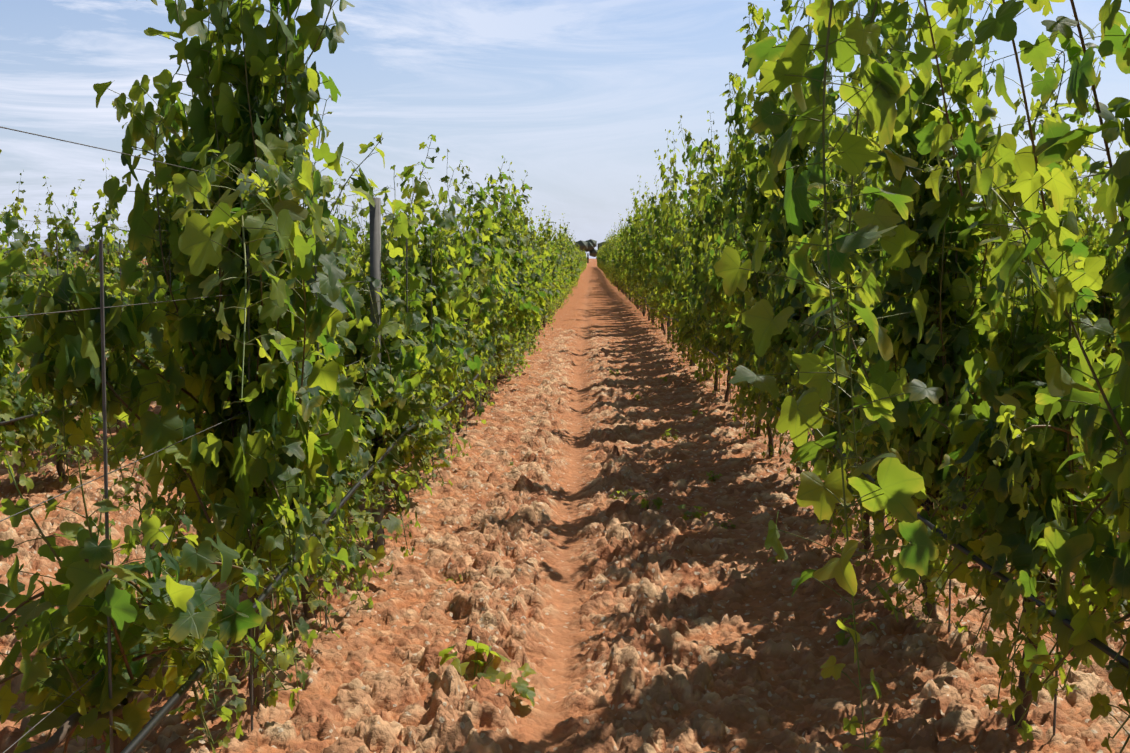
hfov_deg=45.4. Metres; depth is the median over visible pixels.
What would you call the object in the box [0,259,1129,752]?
ground
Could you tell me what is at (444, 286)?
vine
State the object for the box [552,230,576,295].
vine
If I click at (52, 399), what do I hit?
vine
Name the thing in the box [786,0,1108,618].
vine
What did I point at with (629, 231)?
vine
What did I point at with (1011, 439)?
vine
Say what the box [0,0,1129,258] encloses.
sky
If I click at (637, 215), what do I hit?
vine
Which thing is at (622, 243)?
vine
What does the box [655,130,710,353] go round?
vine
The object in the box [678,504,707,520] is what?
weed
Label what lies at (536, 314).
vine
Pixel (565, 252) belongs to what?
vine
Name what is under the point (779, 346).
vine
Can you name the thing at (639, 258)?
vine
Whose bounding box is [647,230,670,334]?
vine
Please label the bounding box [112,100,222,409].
vine
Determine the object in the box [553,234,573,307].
vine
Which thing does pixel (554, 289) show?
vine
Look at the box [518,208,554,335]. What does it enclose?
vine
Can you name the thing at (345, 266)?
vine
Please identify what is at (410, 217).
vine
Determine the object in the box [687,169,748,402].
vine
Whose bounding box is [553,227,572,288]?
vine
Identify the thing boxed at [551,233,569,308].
vine
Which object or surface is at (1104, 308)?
vine
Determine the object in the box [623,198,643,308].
vine
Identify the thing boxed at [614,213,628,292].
vine
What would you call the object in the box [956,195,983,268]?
vine
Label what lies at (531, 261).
vine
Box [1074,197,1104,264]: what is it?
vine
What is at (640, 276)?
vine
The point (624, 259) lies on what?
vine
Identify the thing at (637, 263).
vine
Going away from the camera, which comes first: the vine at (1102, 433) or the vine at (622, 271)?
the vine at (1102, 433)
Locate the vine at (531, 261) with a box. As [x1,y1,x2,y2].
[513,215,542,336]
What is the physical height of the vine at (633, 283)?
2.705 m
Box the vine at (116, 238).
[105,206,130,276]
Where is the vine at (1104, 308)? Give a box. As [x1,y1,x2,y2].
[1062,171,1122,363]
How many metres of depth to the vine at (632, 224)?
40.54 m
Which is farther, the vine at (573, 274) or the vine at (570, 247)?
the vine at (570, 247)
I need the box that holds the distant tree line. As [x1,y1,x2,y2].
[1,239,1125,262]
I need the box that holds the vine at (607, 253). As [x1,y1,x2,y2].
[603,234,611,277]
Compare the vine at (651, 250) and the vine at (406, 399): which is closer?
the vine at (406, 399)
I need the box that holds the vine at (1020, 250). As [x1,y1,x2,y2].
[979,247,1022,302]
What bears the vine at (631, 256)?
on the ground
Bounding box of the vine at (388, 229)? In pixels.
[381,204,404,269]
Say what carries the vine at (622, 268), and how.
on the ground
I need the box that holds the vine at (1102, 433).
[921,0,1129,752]
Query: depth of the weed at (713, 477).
9.01 m
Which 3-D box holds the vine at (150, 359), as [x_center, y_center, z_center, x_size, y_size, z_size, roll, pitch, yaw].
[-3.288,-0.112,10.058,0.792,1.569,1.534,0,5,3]
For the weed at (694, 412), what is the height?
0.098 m
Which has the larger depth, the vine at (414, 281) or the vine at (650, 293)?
the vine at (650, 293)
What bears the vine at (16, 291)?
on the ground
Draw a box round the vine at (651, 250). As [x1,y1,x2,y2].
[641,172,669,330]
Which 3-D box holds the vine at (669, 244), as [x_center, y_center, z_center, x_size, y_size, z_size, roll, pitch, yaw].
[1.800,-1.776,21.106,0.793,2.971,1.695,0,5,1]
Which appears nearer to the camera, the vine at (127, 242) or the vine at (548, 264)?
the vine at (127, 242)
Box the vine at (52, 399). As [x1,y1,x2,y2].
[0,253,119,476]
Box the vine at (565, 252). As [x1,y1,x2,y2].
[554,227,571,305]
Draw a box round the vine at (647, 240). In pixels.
[639,179,666,324]
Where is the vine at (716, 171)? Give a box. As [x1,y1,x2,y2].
[679,104,752,391]
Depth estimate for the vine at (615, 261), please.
58.22 m
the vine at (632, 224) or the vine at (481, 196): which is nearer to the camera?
the vine at (481, 196)
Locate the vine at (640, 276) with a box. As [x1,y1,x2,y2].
[636,225,650,320]
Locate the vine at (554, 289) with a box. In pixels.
[543,235,562,326]
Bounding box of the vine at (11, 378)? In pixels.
[0,201,76,482]
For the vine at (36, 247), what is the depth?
19.53 m
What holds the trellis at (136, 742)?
on the ground
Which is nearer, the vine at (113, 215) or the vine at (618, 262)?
the vine at (113, 215)
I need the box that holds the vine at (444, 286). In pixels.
[350,167,490,469]
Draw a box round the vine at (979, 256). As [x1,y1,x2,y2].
[978,209,1007,266]
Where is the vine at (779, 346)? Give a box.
[723,0,877,473]
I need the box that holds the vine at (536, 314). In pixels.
[456,178,542,386]
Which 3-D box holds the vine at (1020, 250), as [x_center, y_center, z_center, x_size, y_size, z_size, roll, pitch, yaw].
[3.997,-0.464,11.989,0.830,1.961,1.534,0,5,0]
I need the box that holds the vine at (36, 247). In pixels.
[7,203,76,294]
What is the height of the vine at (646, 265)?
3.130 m
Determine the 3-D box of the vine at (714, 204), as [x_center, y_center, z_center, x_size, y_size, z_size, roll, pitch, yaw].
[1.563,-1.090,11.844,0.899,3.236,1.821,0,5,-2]
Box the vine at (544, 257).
[536,233,553,335]
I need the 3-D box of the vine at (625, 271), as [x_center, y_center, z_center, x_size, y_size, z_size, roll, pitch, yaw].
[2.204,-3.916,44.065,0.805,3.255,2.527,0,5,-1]
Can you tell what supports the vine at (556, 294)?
on the ground
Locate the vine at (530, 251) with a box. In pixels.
[494,161,547,344]
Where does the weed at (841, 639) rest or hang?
on the ground
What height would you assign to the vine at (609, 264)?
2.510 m
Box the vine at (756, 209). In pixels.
[713,35,826,457]
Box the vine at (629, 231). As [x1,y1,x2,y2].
[624,204,642,307]
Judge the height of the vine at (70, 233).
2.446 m
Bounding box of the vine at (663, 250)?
[654,176,679,327]
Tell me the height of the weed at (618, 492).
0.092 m
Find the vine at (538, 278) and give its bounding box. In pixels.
[497,201,542,355]
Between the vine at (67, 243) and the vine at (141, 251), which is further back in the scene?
the vine at (67, 243)
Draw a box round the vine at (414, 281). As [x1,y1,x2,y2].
[336,134,465,511]
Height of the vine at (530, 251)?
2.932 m
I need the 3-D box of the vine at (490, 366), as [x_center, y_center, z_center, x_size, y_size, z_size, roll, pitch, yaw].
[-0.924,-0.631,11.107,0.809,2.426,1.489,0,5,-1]
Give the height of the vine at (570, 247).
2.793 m
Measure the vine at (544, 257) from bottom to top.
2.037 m
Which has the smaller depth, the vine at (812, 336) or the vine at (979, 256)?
the vine at (812, 336)
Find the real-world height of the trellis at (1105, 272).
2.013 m
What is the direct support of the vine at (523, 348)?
on the ground
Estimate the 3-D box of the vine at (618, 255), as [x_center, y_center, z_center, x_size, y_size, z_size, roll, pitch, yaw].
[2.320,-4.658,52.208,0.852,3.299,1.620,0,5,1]
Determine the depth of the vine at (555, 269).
31.71 m
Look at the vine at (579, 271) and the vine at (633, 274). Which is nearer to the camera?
the vine at (633, 274)
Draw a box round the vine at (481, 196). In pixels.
[450,156,527,401]
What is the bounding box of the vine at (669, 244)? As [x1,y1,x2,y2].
[654,175,682,349]
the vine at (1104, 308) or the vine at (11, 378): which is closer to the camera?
the vine at (11, 378)
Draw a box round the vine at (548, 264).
[535,215,555,320]
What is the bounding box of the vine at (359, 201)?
[356,178,393,310]
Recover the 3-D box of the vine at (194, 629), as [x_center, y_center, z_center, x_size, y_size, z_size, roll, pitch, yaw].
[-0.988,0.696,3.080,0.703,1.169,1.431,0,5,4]
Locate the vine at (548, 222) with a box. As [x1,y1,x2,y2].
[536,206,567,307]
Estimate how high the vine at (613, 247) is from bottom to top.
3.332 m
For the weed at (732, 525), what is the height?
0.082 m
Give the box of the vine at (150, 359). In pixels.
[69,256,183,438]
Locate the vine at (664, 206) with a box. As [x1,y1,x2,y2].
[646,129,684,343]
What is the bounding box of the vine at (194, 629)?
[0,448,313,752]
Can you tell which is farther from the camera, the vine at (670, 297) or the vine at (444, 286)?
the vine at (670, 297)
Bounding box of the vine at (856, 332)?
[785,109,959,549]
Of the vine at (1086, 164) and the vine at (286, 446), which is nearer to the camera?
the vine at (286, 446)
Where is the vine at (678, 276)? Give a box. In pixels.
[665,115,730,368]
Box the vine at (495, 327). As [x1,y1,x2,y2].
[451,187,531,412]
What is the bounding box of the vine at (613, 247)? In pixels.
[609,222,618,286]
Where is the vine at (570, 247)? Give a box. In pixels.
[565,227,576,286]
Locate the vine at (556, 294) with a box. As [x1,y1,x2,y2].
[518,201,559,330]
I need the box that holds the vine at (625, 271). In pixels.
[621,213,635,301]
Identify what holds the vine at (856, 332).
on the ground
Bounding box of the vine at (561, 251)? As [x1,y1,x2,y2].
[547,228,566,312]
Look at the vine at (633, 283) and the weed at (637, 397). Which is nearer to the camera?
the weed at (637, 397)
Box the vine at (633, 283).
[628,214,651,312]
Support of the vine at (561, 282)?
on the ground
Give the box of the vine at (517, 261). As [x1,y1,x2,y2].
[477,170,548,366]
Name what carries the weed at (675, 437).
on the ground
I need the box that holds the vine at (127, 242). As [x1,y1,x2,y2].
[124,221,146,281]
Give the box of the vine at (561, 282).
[537,231,566,316]
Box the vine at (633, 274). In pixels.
[631,258,648,314]
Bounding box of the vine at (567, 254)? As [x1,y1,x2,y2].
[561,233,574,288]
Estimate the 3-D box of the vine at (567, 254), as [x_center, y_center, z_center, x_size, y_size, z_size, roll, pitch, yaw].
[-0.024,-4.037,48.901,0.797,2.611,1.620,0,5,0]
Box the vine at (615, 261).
[611,236,621,291]
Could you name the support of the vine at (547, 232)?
on the ground
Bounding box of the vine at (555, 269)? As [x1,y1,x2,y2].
[538,232,565,313]
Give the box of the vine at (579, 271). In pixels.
[564,227,580,292]
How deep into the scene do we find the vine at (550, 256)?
29.31 m
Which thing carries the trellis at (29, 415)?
on the ground
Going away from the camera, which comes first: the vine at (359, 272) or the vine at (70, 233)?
the vine at (70, 233)
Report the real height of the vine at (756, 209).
3.088 m
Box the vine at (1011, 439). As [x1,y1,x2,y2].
[836,172,1129,728]
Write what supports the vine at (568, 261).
on the ground
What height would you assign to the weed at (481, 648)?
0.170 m
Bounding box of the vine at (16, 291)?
[0,170,42,369]
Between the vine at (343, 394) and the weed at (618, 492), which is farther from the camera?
the weed at (618, 492)
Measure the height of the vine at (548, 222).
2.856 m
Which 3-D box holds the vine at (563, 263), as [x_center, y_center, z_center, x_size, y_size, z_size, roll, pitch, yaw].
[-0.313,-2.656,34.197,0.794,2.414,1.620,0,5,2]
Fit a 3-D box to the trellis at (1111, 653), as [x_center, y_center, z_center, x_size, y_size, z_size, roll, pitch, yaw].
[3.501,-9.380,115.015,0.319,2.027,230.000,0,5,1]
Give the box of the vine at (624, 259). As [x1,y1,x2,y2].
[623,257,634,302]
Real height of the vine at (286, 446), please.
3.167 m
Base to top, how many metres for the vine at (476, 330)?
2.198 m
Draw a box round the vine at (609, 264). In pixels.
[608,254,615,286]
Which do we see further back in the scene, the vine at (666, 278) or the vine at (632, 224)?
the vine at (632, 224)
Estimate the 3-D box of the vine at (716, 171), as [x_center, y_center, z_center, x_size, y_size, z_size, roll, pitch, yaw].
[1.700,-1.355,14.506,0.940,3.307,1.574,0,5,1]
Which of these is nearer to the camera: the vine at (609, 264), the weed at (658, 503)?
the weed at (658, 503)
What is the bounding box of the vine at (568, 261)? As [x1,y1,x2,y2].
[558,246,574,288]
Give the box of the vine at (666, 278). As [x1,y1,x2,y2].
[656,203,698,365]
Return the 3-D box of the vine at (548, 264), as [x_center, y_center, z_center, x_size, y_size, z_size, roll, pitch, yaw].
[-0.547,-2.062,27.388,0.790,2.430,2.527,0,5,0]
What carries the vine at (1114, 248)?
on the ground
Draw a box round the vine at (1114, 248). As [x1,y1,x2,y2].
[1074,122,1126,292]
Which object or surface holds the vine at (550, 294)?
on the ground
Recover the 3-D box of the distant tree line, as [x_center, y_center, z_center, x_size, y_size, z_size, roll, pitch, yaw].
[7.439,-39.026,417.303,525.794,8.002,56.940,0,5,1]
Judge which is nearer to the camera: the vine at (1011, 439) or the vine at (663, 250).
the vine at (1011, 439)
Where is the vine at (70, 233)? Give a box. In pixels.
[2,176,90,316]
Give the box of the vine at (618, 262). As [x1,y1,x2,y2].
[615,236,624,294]
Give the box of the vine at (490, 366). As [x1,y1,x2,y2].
[438,149,500,431]
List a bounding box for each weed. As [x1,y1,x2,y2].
[439,640,510,681]
[472,663,535,706]
[609,489,630,499]
[630,392,640,399]
[632,490,662,509]
[662,429,678,439]
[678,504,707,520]
[692,410,702,416]
[706,471,722,481]
[714,519,734,528]
[767,555,783,562]
[835,614,877,645]
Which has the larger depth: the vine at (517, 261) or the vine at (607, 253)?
the vine at (607, 253)
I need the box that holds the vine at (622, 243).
[621,214,634,299]
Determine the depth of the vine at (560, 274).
37.61 m
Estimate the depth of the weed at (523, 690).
4.43 m
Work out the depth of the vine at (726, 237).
10.78 m
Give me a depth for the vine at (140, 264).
16.93 m
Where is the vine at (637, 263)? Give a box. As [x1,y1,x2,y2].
[624,176,651,315]
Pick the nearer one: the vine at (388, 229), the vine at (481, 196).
the vine at (481, 196)
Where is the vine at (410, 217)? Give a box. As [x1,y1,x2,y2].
[392,198,429,279]
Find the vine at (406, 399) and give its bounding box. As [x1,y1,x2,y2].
[332,165,482,556]
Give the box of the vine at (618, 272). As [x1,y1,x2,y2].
[615,252,626,296]
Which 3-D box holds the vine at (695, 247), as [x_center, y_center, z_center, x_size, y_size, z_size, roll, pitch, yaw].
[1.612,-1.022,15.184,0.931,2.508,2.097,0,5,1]
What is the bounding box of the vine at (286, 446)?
[0,0,375,710]
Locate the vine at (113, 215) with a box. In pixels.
[81,158,136,311]
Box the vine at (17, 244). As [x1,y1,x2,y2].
[0,149,24,363]
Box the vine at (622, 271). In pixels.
[617,231,626,294]
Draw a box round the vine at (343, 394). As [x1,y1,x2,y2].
[99,92,406,626]
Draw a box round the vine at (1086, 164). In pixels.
[993,39,1105,367]
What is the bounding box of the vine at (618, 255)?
[614,214,629,295]
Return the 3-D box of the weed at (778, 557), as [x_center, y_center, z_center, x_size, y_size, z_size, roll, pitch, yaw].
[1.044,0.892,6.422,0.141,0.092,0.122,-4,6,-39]
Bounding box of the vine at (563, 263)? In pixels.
[545,224,568,314]
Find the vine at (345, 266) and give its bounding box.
[323,161,362,317]
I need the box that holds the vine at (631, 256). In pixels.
[626,207,645,309]
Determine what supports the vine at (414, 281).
on the ground
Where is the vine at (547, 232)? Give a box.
[535,210,562,322]
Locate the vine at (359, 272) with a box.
[333,192,362,314]
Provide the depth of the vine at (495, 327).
12.26 m
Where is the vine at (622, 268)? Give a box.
[620,251,630,301]
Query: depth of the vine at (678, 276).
16.49 m
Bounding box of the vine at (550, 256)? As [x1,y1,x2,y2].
[541,213,558,324]
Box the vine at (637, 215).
[629,195,646,312]
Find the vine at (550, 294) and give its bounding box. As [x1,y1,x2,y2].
[509,189,552,346]
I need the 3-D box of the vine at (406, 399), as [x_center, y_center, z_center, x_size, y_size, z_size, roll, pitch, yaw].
[-0.856,-0.019,6.457,0.841,1.996,1.489,0,5,1]
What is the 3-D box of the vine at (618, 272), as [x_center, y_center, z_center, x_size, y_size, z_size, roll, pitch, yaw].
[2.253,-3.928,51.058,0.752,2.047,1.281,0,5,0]
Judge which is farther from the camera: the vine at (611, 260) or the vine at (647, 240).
the vine at (611, 260)
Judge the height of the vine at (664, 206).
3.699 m
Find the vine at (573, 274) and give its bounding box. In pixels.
[558,239,577,298]
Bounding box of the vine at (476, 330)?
[419,171,509,448]
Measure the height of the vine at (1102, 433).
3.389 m
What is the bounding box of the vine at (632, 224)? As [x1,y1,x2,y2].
[622,198,638,306]
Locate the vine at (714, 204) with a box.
[689,73,780,411]
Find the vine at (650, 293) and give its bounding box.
[644,240,670,333]
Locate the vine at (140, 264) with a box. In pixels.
[87,235,144,280]
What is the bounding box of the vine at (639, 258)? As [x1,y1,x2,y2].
[632,188,655,319]
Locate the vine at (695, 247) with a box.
[667,177,726,379]
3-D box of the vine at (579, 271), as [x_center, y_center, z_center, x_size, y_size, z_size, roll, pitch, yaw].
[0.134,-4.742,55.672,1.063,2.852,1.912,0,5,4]
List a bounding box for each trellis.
[0,126,551,752]
[0,220,399,478]
[619,173,1129,735]
[946,227,1117,351]
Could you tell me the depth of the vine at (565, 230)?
44.27 m
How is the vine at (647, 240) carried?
on the ground
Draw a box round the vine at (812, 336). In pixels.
[764,0,912,511]
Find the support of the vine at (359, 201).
on the ground
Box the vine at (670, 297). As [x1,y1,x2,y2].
[662,166,703,360]
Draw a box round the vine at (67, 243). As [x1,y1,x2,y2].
[50,201,85,273]
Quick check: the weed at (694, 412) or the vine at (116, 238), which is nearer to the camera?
the weed at (694, 412)
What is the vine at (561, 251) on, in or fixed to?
on the ground
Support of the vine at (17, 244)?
on the ground
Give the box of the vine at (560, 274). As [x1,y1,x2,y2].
[551,236,566,304]
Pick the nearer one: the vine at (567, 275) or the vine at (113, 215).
the vine at (113, 215)
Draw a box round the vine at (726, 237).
[698,184,761,436]
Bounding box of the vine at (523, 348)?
[478,219,545,378]
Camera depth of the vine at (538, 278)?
17.93 m
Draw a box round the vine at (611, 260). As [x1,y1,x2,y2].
[610,227,622,290]
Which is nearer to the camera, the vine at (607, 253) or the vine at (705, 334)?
the vine at (705, 334)
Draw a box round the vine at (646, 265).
[637,186,662,324]
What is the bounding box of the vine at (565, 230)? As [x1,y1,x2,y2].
[557,213,572,294]
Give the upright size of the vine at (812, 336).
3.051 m

